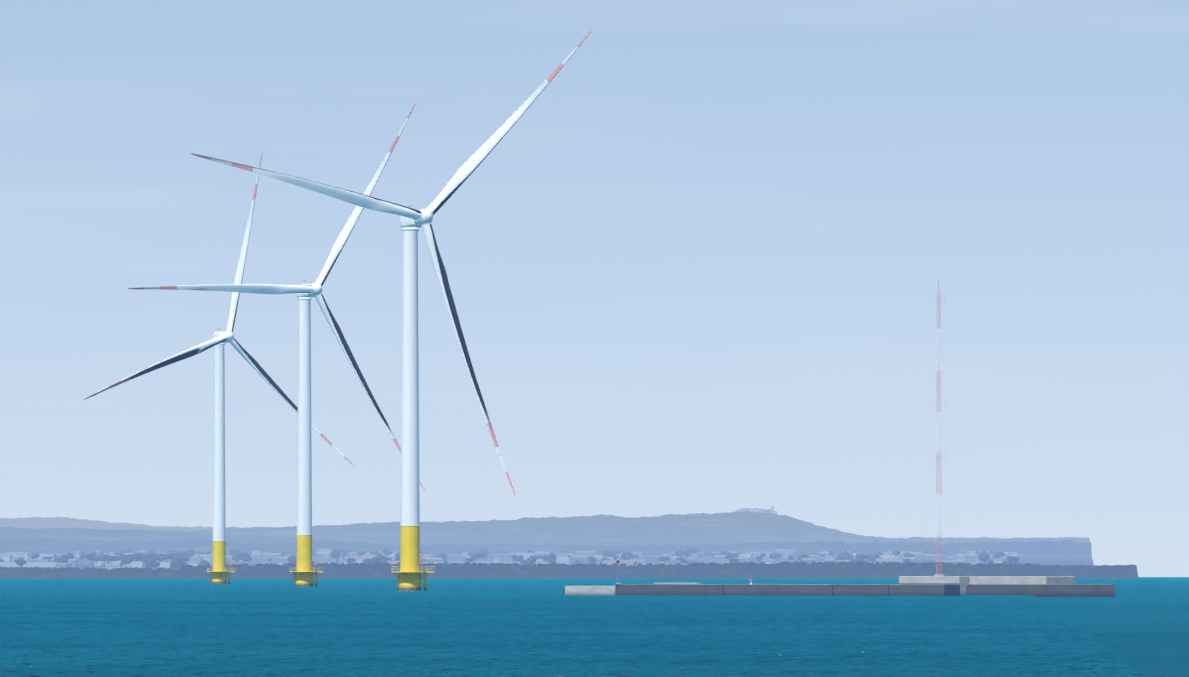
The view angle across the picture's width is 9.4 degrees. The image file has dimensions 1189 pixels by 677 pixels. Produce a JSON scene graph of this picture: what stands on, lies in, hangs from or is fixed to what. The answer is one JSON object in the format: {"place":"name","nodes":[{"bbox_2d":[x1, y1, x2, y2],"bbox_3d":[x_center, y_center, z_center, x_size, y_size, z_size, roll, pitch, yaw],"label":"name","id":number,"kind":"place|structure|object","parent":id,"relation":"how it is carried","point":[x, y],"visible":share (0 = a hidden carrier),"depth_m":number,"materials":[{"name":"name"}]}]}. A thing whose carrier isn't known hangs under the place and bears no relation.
{"place":"outdoors","nodes":[
{"label":"outdoors","id":0,"kind":"place"},
{"bbox_2d":[0,527,940,545],"bbox_3d":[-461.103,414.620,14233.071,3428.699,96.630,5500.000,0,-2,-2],"label":"hill ridge","id":1,"kind":"structure","parent":0,"point":[13,533],"depth_m":13699.12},
{"bbox_2d":[0,517,1088,539],"bbox_3d":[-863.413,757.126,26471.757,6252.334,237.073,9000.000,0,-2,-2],"label":"hill ridge","id":2,"kind":"structure","parent":0,"point":[46,522],"depth_m":26068.91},
{"bbox_2d":[0,539,1091,555],"bbox_3d":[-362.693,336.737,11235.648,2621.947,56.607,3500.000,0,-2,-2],"label":"hill","id":3,"kind":"structure","parent":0,"point":[1031,548],"depth_m":10879.46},
{"bbox_2d":[8,555,1093,569],"bbox_3d":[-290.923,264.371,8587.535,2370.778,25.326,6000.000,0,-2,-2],"label":"coastal plain","id":4,"kind":"structure","parent":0,"point":[1064,560],"depth_m":8506.06,"materials":[{"name":"grey"}]},
{"bbox_2d":[0,506,1022,568],"bbox_3d":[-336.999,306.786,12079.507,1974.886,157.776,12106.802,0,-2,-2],"label":"buildings","id":5,"kind":"structure","parent":4,"relation":"on","point":[257,557],"depth_m":7781.02,"materials":[{"name":"tile"}]},
{"bbox_2d":[0,548,1038,569],"bbox_3d":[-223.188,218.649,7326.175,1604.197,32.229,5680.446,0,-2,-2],"label":"buildings","id":6,"kind":"structure","parent":4,"relation":"on","point":[179,558],"depth_m":7015.10,"materials":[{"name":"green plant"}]},
{"bbox_2d":[0,577,1188,676],"bbox_3d":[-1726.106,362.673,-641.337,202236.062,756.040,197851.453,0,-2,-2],"label":"sea","id":7,"kind":"structure","parent":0,"point":[1139,627],"depth_m":574.15,"materials":[{"name":"liquid"}]},
{"bbox_2d":[207,345,235,583],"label":"tower","id":8,"kind":"structure","parent":7,"relation":"on","point":[219,569],"depth_m":2520.79,"materials":[{"name":"grey metal"}]},
{"bbox_2d":[84,150,354,466],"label":"head","id":9,"kind":"object","parent":8,"relation":"on","point":[221,337],"visible":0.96,"depth_m":2521.99},
{"bbox_2d":[289,300,324,586],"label":"tower","id":10,"kind":"structure","parent":7,"relation":"on","point":[303,575],"depth_m":2100.28,"materials":[{"name":"grey metal"}]},
{"bbox_2d":[127,103,424,490],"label":"head","id":11,"kind":"object","parent":10,"relation":"on","point":[305,291],"visible":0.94,"depth_m":2101.38},
{"bbox_2d":[391,231,435,590],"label":"tower","id":12,"kind":"structure","parent":7,"relation":"on","point":[409,577],"depth_m":1671.65,"materials":[{"name":"grey metal"}]},
{"bbox_2d":[190,31,591,494],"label":"head","id":13,"kind":"object","parent":12,"relation":"on","point":[411,219],"visible":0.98,"depth_m":1671.51},
{"bbox_2d":[0,563,1138,578],"bbox_3d":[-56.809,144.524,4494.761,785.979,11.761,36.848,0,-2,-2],"label":"coastline","id":14,"kind":"structure","parent":7,"relation":"on","point":[743,571],"depth_m":4488.70,"materials":[{"name":"grey"}]},
{"bbox_2d":[565,586,615,594],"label":"breakwater block","id":15,"kind":"structure","parent":7,"relation":"on","point":[590,590],"depth_m":1376.95,"materials":[{"name":"white concrete"}]},
{"bbox_2d":[616,584,668,594],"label":"breakwater caisson","id":16,"kind":"object","parent":7,"relation":"on","point":[642,589],"visible":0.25,"depth_m":1370.33,"materials":[{"name":"concrete"}]},
{"bbox_2d":[615,556,619,583],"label":"navigation beacon","id":17,"kind":"object","parent":16,"relation":"on","point":[618,561],"visible":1,"depth_m":1372.39,"materials":[{"name":"metal"}]},
{"bbox_2d":[654,583,701,583],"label":"breakwater cap","id":18,"kind":"object","parent":16,"relation":"on","point":[677,583],"visible":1,"depth_m":1367.40,"materials":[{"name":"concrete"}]},
{"bbox_2d":[669,584,723,594],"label":"breakwater caisson","id":19,"kind":"object","parent":7,"relation":"on","point":[696,589],"visible":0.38,"depth_m":1365.46,"materials":[{"name":"concrete"}]},
{"bbox_2d":[724,584,777,595],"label":"breakwater caisson","id":20,"kind":"object","parent":7,"relation":"on","point":[752,589],"visible":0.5,"depth_m":1360.90,"materials":[{"name":"concrete"}]},
{"bbox_2d":[778,584,832,595],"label":"breakwater caisson","id":21,"kind":"object","parent":7,"relation":"on","point":[805,589],"visible":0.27,"depth_m":1356.11,"materials":[{"name":"concrete"}]},
{"bbox_2d":[833,584,903,595],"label":"breakwater caisson","id":22,"kind":"object","parent":7,"relation":"on","point":[860,589],"visible":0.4,"depth_m":1351.58,"materials":[{"name":"concrete"}]},
{"bbox_2d":[889,585,959,595],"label":"breakwater caisson","id":23,"kind":"object","parent":7,"relation":"on","point":[924,590],"visible":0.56,"depth_m":1347.16,"materials":[{"name":"concrete"}]},
{"bbox_2d":[899,576,969,594],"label":"pier block","id":24,"kind":"structure","parent":7,"relation":"on","point":[962,581],"depth_m":1402.60,"materials":[{"name":"concrete"}]},
{"bbox_2d":[921,281,957,575],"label":"lattice mast","id":25,"kind":"object","parent":24,"relation":"on","point":[937,457],"visible":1,"depth_m":1407.04,"materials":[{"name":"grey metal"}]},
{"bbox_2d":[969,576,1074,583],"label":"pier block","id":26,"kind":"structure","parent":7,"relation":"on","point":[1021,579],"depth_m":1396.03,"materials":[{"name":"concrete"}]},
{"bbox_2d":[966,584,1114,596],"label":"quay wall","id":27,"kind":"structure","parent":7,"relation":"on","point":[1071,590],"depth_m":1384.31,"materials":[{"name":"concrete"}]},
{"bbox_2d":[0,0,1188,576],"label":"sky","id":28,"kind":"structure","parent":0,"point":[700,271],"materials":[{"name":"blue"}]},
{"bbox_2d":[189,511,1089,543],"bbox_3d":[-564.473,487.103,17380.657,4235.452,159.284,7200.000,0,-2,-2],"label":"hills","id":29,"kind":"structure","parent":0,"point":[737,526],"depth_m":16567.60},
{"bbox_2d":[898,583,958,583],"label":"pier block ledge","id":30,"kind":"object","parent":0,"point":[928,583],"visible":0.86,"depth_m":1403.91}
]}

